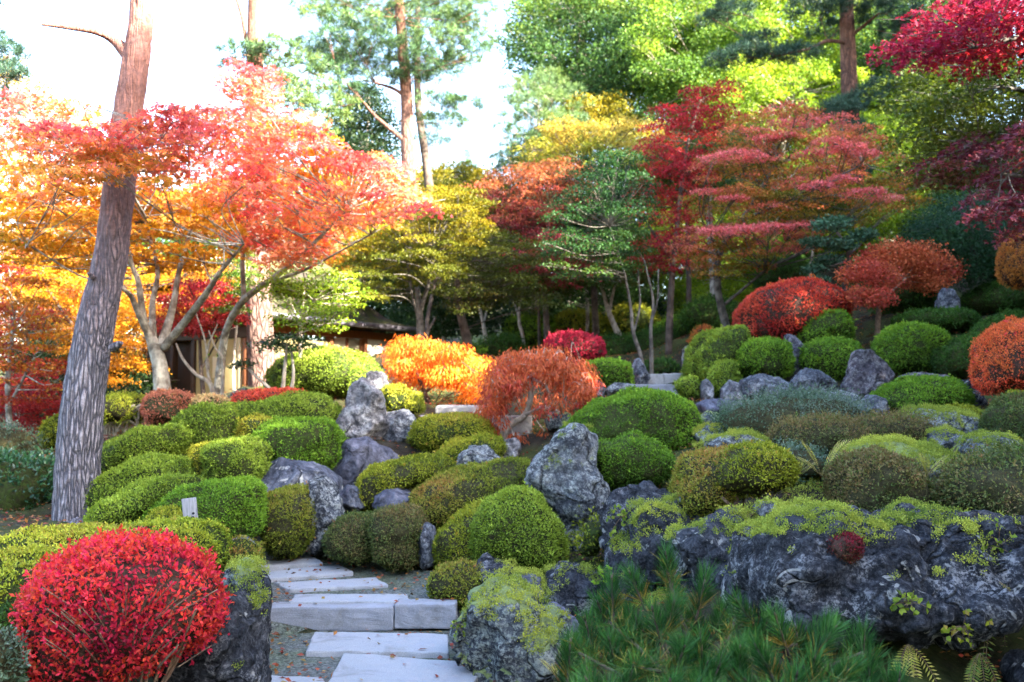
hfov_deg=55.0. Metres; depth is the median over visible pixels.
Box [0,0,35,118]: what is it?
pine tree
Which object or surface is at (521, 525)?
azalea shrub
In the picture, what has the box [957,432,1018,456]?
boulder
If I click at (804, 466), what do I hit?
fern
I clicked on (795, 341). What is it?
boulder
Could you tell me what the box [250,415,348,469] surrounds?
azalea shrub
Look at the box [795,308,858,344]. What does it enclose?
azalea shrub
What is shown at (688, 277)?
woodland tree
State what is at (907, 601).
weed
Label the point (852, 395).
boulder
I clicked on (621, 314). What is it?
evergreen shrub
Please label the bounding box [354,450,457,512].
azalea shrub
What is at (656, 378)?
stair stone
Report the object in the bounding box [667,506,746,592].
boulder
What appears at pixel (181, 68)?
sky
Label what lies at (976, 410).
azalea shrub
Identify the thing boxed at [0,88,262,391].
maple tree
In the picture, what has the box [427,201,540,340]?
woodland tree
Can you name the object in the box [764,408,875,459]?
azalea shrub
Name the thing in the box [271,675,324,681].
stepping stone
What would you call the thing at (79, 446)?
pine tree
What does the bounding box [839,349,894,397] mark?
boulder
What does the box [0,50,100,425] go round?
maple tree
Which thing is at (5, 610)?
evergreen shrub
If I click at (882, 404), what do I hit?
boulder
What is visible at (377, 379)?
boulder
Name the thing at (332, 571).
stepping stone
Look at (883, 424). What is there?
azalea shrub
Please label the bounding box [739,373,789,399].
boulder
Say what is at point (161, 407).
azalea shrub
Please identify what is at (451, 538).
azalea shrub
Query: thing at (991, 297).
azalea shrub
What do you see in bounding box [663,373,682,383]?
stair stone
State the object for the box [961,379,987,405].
boulder
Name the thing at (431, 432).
azalea shrub
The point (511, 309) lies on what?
broadleaf tree
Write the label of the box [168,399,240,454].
azalea shrub
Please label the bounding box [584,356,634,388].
azalea shrub
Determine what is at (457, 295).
maple tree
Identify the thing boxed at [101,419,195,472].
azalea shrub
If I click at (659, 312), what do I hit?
broadleaf tree
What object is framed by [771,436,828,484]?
evergreen shrub
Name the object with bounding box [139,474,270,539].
azalea shrub
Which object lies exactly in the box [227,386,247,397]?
boulder
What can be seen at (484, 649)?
boulder
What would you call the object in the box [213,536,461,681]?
path
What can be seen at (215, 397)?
azalea shrub
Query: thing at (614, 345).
evergreen shrub
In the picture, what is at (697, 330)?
azalea shrub
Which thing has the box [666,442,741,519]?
azalea shrub
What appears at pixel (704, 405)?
boulder
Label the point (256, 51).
pine tree
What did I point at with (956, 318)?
azalea shrub
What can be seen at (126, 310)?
maple tree
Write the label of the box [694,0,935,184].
pine tree
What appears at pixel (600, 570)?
weed
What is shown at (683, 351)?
boulder
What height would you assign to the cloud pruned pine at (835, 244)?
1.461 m
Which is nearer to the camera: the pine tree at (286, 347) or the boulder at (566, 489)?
the boulder at (566, 489)
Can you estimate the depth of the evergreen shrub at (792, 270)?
21.50 m
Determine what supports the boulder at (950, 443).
on the ground
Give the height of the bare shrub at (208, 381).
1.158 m
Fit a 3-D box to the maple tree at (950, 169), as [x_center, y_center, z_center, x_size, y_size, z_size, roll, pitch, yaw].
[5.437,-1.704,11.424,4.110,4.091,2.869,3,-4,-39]
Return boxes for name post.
[181,497,197,517]
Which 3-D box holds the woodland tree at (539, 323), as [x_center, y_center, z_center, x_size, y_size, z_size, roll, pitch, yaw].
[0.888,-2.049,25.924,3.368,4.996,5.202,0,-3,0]
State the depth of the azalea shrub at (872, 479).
6.06 m
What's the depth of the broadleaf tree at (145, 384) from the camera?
18.24 m
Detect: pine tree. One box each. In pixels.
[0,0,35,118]
[41,0,154,523]
[212,0,362,386]
[224,330,319,387]
[281,0,501,244]
[377,0,469,190]
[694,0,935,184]
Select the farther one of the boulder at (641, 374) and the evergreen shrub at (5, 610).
the boulder at (641, 374)
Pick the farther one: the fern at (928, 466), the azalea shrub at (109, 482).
the azalea shrub at (109, 482)
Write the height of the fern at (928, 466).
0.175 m
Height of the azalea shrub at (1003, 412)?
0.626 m
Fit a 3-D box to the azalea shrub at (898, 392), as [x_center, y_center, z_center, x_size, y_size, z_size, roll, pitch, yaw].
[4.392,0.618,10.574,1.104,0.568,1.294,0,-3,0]
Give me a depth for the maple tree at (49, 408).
14.00 m
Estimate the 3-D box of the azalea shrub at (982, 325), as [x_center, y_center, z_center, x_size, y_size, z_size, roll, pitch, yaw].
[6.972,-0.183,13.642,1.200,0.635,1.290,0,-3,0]
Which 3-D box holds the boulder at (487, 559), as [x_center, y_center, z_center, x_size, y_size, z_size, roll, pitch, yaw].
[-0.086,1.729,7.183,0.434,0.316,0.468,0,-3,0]
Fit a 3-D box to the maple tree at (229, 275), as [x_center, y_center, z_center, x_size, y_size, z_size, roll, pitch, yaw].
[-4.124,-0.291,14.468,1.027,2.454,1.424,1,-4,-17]
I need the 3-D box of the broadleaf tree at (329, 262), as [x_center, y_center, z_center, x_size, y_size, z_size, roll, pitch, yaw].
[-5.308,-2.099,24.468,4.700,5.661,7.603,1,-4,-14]
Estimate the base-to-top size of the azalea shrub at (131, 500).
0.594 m
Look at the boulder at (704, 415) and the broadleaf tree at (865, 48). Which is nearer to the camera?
the boulder at (704, 415)
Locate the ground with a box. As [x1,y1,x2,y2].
[0,124,1023,681]
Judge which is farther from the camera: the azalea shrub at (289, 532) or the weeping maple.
the weeping maple
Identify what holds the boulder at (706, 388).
on the ground
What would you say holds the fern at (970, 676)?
on the ground
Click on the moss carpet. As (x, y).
(766, 523)
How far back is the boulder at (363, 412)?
10.67 m
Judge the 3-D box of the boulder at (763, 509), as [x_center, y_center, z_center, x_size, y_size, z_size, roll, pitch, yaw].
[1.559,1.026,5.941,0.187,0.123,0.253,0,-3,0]
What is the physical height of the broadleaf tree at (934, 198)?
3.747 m
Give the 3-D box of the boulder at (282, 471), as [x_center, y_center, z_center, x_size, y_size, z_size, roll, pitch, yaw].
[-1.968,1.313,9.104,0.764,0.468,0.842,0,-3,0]
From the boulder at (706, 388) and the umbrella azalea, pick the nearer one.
the boulder at (706, 388)
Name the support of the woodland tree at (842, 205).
on the ground
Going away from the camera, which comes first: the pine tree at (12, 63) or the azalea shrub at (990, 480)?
the azalea shrub at (990, 480)
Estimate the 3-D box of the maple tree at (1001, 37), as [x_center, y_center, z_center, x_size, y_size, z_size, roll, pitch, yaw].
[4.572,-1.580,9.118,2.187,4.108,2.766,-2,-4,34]
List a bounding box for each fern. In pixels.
[538,659,564,678]
[796,459,815,477]
[797,439,853,477]
[891,644,939,681]
[917,453,948,476]
[964,652,1000,681]
[969,582,1010,668]
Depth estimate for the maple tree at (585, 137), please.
24.37 m
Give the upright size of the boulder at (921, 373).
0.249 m
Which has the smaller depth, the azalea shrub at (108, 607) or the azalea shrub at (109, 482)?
the azalea shrub at (108, 607)
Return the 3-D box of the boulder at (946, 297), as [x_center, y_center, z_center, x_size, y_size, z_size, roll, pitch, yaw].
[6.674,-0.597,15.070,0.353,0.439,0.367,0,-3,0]
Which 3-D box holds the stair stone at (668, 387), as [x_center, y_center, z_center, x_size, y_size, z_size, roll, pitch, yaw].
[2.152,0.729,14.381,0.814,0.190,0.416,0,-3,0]
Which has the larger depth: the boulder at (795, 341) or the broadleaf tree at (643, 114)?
the broadleaf tree at (643, 114)
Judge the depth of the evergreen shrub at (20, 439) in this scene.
11.36 m
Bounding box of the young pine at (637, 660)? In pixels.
[550,535,916,681]
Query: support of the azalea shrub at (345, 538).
on the ground
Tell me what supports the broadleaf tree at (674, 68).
on the ground
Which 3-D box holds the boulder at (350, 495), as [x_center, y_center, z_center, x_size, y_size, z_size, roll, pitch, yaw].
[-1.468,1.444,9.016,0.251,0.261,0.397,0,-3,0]
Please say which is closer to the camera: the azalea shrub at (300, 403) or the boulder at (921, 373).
the azalea shrub at (300, 403)
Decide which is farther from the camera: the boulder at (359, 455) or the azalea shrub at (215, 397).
the azalea shrub at (215, 397)
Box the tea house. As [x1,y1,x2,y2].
[120,237,415,396]
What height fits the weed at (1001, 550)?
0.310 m
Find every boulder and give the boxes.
[152,571,272,681]
[222,557,262,590]
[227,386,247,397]
[261,457,342,492]
[308,475,344,557]
[332,436,399,487]
[335,376,389,439]
[340,484,364,511]
[366,371,388,389]
[372,487,410,508]
[383,409,415,441]
[417,522,436,569]
[449,576,580,681]
[455,444,499,464]
[475,552,513,583]
[501,437,521,457]
[516,573,543,597]
[524,422,610,550]
[539,561,608,616]
[544,411,570,431]
[549,601,579,635]
[587,380,604,400]
[597,480,699,603]
[605,382,634,395]
[631,358,650,383]
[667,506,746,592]
[681,346,685,365]
[692,425,723,446]
[696,398,740,413]
[698,410,718,425]
[699,379,713,399]
[704,434,763,447]
[714,502,1023,652]
[720,379,744,399]
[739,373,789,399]
[752,500,777,516]
[783,334,804,373]
[789,367,839,398]
[820,390,861,403]
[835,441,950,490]
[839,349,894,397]
[858,394,889,415]
[899,372,948,376]
[905,408,978,434]
[927,429,962,452]
[934,288,960,307]
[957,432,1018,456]
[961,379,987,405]
[999,649,1023,681]
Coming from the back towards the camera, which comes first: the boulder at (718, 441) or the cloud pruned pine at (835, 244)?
the cloud pruned pine at (835, 244)
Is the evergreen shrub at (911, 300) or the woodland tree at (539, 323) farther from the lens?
the woodland tree at (539, 323)
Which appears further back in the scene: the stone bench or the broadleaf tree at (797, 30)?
the broadleaf tree at (797, 30)
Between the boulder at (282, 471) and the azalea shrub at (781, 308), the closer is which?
the boulder at (282, 471)
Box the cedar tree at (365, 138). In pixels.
[319,79,414,281]
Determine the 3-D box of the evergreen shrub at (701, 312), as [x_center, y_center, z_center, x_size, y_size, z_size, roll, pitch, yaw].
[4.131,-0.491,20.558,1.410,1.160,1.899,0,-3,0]
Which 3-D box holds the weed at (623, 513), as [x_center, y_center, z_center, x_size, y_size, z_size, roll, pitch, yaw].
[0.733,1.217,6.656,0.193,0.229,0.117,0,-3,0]
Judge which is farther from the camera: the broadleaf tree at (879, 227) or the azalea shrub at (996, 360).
the broadleaf tree at (879, 227)
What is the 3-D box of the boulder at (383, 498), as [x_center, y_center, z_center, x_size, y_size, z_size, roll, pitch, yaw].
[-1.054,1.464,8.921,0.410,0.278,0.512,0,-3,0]
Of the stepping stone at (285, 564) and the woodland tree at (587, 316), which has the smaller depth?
the stepping stone at (285, 564)
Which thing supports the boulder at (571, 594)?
on the ground
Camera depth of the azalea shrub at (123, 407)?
11.32 m
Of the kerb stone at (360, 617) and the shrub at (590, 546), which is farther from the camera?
the shrub at (590, 546)
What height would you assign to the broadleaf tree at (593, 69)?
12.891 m
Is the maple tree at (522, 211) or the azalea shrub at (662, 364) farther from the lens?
the maple tree at (522, 211)
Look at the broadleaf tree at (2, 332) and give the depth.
19.52 m
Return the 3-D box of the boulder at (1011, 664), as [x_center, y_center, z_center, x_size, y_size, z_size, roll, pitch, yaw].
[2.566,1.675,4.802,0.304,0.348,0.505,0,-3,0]
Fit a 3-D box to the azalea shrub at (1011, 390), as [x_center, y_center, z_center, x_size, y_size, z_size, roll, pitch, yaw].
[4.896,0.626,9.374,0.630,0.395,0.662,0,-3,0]
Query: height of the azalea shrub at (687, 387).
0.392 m
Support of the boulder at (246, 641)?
on the ground
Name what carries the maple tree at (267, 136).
on the ground
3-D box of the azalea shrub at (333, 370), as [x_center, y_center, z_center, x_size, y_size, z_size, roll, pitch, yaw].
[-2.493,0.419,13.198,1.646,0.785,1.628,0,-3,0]
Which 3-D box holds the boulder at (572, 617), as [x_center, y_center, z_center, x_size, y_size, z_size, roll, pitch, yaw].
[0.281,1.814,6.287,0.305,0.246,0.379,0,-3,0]
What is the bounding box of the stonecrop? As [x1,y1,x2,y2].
[826,529,865,564]
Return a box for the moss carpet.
[224,402,1023,669]
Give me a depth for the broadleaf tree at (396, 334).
38.55 m
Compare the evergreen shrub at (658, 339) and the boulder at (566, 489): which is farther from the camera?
the evergreen shrub at (658, 339)
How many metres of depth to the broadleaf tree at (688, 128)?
31.18 m
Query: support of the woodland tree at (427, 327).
on the ground
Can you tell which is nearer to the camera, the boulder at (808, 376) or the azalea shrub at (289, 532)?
the azalea shrub at (289, 532)
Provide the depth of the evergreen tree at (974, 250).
16.17 m
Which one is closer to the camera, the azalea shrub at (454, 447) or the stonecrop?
the stonecrop
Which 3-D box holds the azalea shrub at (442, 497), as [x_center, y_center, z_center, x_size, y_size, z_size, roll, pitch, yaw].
[-0.357,1.367,8.826,1.229,0.695,1.047,0,-3,0]
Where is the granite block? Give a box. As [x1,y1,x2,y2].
[498,415,531,435]
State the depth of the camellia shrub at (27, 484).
9.60 m
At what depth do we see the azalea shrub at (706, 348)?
13.75 m
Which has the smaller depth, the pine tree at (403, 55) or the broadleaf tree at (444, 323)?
the pine tree at (403, 55)
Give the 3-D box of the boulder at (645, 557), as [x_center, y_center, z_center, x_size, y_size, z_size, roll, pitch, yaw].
[1.035,1.488,6.838,0.870,0.997,1.052,0,-3,0]
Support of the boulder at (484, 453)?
on the ground
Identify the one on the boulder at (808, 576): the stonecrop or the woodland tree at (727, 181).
the stonecrop
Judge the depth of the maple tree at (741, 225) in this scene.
16.63 m
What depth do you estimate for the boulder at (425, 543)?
7.92 m
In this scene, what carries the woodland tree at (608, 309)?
on the ground
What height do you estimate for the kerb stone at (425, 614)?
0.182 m
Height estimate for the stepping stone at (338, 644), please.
0.087 m
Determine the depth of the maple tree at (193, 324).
14.07 m
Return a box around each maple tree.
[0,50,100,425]
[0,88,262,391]
[0,177,247,389]
[0,262,74,430]
[0,371,62,447]
[136,278,253,393]
[183,56,452,394]
[201,241,265,391]
[251,258,377,390]
[330,183,500,341]
[418,228,573,353]
[460,155,609,339]
[500,111,669,336]
[533,148,664,373]
[620,76,752,354]
[658,99,945,326]
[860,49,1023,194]
[864,0,1023,251]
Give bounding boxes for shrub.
[0,416,50,462]
[0,443,54,511]
[0,521,140,553]
[0,542,60,605]
[0,599,37,681]
[0,624,31,681]
[8,523,236,681]
[33,413,58,449]
[81,449,194,510]
[81,471,206,524]
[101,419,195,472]
[103,389,144,436]
[122,515,234,568]
[139,386,194,425]
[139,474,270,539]
[143,502,182,521]
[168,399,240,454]
[176,313,224,394]
[184,440,211,475]
[189,392,231,405]
[197,433,274,479]
[215,534,266,574]
[230,386,308,402]
[232,412,271,437]
[234,389,341,421]
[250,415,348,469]
[259,481,316,560]
[262,342,387,397]
[320,509,374,567]
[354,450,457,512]
[364,501,429,572]
[378,333,495,404]
[381,382,426,416]
[406,411,497,452]
[407,456,530,529]
[424,557,483,609]
[431,497,483,569]
[436,431,507,462]
[449,340,490,354]
[467,481,570,573]
[473,330,530,356]
[498,312,561,346]
[541,328,607,362]
[549,306,610,335]
[557,385,703,451]
[562,504,603,564]
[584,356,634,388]
[597,429,675,491]
[599,328,636,355]
[602,300,662,335]
[621,322,682,354]
[644,355,681,373]
[653,311,691,337]
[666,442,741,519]
[672,373,700,399]
[675,289,738,332]
[680,324,751,382]
[686,323,712,342]
[700,357,742,397]
[706,378,879,434]
[708,439,801,516]
[732,274,853,339]
[734,335,796,379]
[747,253,815,290]
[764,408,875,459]
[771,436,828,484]
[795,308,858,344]
[798,334,863,380]
[820,444,938,512]
[853,406,943,440]
[862,373,976,415]
[864,275,939,314]
[870,319,953,375]
[890,305,982,333]
[926,331,981,379]
[927,434,1023,515]
[938,402,983,415]
[959,280,1023,315]
[966,315,1023,395]
[968,307,1023,334]
[976,389,1023,441]
[992,389,1022,403]
[994,230,1023,290]
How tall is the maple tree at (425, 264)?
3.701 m
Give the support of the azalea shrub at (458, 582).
on the ground
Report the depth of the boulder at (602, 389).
11.86 m
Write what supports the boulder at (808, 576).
on the ground
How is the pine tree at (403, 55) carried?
on the ground
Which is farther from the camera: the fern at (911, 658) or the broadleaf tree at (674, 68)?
the broadleaf tree at (674, 68)
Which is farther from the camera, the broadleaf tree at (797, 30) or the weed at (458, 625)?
the broadleaf tree at (797, 30)
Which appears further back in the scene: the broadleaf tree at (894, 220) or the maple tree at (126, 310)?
the broadleaf tree at (894, 220)
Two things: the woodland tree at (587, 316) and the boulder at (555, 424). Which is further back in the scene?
the woodland tree at (587, 316)
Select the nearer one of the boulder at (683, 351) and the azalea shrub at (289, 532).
the azalea shrub at (289, 532)
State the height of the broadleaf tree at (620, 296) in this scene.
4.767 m
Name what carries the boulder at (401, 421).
on the ground
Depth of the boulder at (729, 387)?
12.71 m
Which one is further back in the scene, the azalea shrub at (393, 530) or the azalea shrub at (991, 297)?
the azalea shrub at (991, 297)
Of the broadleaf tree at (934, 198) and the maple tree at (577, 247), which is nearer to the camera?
the maple tree at (577, 247)
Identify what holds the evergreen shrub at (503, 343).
on the ground
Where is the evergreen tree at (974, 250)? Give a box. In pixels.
[882,189,1023,294]
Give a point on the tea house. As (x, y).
(365, 335)
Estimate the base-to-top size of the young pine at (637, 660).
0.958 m
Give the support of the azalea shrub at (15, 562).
on the ground
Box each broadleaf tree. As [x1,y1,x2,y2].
[0,225,85,426]
[0,316,176,422]
[41,212,208,387]
[63,260,245,373]
[130,175,243,264]
[211,160,390,274]
[277,189,395,340]
[351,249,491,344]
[355,182,513,345]
[381,155,518,327]
[482,150,618,324]
[484,0,672,309]
[511,201,668,325]
[514,89,649,299]
[591,145,726,319]
[594,47,728,185]
[612,0,790,277]
[640,194,797,314]
[664,99,825,229]
[685,52,903,234]
[698,175,831,303]
[724,0,885,238]
[777,114,964,256]
[821,140,957,265]
[838,0,1019,136]
[889,140,1023,241]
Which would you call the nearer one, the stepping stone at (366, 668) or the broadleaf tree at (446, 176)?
the stepping stone at (366, 668)
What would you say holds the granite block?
on the ground
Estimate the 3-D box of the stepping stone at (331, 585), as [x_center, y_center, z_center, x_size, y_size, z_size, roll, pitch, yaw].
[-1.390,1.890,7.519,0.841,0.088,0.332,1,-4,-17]
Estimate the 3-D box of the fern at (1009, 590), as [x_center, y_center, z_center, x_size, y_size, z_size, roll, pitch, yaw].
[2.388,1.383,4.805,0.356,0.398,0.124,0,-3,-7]
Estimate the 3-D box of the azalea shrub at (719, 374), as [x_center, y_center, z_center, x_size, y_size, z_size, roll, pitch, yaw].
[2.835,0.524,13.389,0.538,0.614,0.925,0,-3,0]
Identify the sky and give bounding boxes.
[0,0,1023,359]
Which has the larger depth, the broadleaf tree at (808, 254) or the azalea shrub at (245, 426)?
the broadleaf tree at (808, 254)
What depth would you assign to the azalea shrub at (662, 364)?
16.60 m
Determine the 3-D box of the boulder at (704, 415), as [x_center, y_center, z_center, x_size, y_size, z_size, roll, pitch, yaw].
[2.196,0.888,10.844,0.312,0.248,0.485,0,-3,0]
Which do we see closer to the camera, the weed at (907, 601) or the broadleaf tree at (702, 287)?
the weed at (907, 601)
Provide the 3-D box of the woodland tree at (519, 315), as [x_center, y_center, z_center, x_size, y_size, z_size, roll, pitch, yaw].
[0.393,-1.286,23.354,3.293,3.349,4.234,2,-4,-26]
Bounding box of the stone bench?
[435,405,480,413]
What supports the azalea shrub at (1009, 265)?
on the ground
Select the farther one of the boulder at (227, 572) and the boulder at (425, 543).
the boulder at (425, 543)
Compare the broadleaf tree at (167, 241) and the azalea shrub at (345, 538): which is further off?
the broadleaf tree at (167, 241)
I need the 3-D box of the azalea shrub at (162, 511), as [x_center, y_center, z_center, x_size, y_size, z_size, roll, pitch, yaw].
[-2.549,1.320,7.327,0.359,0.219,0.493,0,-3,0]
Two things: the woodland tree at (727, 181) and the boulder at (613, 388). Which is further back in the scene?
the woodland tree at (727, 181)
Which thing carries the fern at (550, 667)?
on the ground
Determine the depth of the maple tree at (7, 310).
12.64 m
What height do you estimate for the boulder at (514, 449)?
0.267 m
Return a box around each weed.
[450,620,465,636]
[591,565,619,585]
[606,504,630,536]
[890,590,930,614]
[940,609,992,646]
[980,517,1016,552]
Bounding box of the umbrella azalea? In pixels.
[833,235,969,338]
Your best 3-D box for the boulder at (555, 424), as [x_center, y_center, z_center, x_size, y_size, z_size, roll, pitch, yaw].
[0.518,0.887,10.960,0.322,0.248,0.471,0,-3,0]
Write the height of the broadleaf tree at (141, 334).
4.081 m
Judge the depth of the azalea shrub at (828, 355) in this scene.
13.17 m
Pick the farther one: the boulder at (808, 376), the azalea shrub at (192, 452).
the boulder at (808, 376)
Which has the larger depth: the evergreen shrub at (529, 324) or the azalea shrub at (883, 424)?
the evergreen shrub at (529, 324)
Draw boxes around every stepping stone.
[261,555,322,571]
[268,565,352,582]
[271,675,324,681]
[274,577,387,592]
[289,594,407,603]
[305,632,448,658]
[328,653,477,681]
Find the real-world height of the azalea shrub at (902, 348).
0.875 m
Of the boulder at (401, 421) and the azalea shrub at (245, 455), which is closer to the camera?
the azalea shrub at (245, 455)
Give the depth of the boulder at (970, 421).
8.67 m
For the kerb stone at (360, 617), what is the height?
0.181 m
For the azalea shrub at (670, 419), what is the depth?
9.71 m
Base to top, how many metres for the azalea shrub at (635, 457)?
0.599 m
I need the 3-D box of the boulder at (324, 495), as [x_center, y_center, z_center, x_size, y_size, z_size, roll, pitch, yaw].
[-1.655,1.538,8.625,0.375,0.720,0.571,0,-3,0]
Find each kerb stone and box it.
[271,602,394,631]
[394,598,457,628]
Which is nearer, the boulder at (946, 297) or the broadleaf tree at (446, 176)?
the boulder at (946, 297)
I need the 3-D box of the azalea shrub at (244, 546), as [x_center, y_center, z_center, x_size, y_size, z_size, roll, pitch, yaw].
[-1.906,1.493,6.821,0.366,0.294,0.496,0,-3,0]
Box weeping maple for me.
[467,342,605,444]
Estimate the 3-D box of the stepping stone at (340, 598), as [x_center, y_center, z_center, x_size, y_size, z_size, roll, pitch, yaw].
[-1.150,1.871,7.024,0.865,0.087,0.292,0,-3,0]
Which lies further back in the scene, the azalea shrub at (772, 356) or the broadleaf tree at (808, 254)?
the broadleaf tree at (808, 254)
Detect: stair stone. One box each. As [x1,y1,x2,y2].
[635,384,677,393]
[648,374,663,383]
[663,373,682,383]
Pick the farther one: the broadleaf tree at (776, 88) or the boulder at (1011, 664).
the broadleaf tree at (776, 88)
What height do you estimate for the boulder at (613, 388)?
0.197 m
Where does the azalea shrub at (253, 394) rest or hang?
on the ground
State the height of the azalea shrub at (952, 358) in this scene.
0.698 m
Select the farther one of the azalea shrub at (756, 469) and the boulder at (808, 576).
the azalea shrub at (756, 469)
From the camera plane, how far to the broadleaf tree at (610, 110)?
27.04 m
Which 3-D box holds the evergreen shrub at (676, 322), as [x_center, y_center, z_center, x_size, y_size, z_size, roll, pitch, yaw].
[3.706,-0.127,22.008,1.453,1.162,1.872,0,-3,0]
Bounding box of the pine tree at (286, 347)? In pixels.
[224,330,319,387]
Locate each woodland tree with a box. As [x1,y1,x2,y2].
[364,190,490,341]
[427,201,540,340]
[471,231,583,343]
[488,178,602,352]
[521,191,639,333]
[551,227,664,336]
[610,133,741,304]
[649,120,780,295]
[757,181,883,275]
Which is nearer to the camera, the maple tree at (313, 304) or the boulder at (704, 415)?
the boulder at (704, 415)
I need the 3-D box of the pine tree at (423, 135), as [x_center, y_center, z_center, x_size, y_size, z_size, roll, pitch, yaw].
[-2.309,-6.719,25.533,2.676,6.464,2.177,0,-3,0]
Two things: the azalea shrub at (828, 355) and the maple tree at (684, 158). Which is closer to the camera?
the azalea shrub at (828, 355)
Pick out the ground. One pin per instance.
(952, 666)
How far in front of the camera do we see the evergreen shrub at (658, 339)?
21.08 m
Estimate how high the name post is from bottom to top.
0.261 m
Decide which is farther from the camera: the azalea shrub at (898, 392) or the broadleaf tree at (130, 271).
the broadleaf tree at (130, 271)
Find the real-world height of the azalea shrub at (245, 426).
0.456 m
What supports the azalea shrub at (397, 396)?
on the ground
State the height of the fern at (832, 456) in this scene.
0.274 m
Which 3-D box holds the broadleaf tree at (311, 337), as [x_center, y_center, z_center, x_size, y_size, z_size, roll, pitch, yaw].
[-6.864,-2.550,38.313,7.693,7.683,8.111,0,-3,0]
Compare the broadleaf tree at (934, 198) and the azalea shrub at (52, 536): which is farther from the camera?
the broadleaf tree at (934, 198)
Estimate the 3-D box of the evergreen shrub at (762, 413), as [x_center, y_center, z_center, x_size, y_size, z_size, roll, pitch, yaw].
[2.727,0.789,9.545,1.761,0.857,1.603,0,-3,0]
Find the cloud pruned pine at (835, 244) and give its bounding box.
[799,213,879,293]
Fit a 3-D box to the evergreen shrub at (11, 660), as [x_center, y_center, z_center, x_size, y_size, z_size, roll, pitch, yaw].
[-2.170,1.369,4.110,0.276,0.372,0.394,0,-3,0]
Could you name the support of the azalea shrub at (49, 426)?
on the ground
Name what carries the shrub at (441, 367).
on the ground
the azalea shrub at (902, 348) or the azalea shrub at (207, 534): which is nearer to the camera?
the azalea shrub at (207, 534)
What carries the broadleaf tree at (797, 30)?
on the ground
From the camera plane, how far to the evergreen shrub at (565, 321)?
26.52 m
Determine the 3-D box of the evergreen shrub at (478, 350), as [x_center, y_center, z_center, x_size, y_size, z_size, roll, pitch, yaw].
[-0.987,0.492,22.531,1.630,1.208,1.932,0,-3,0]
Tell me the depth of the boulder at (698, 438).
9.57 m
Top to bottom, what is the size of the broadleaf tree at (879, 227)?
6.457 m
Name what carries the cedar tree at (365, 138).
on the ground
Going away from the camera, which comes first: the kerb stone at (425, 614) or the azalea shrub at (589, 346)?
the kerb stone at (425, 614)
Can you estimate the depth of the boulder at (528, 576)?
6.79 m

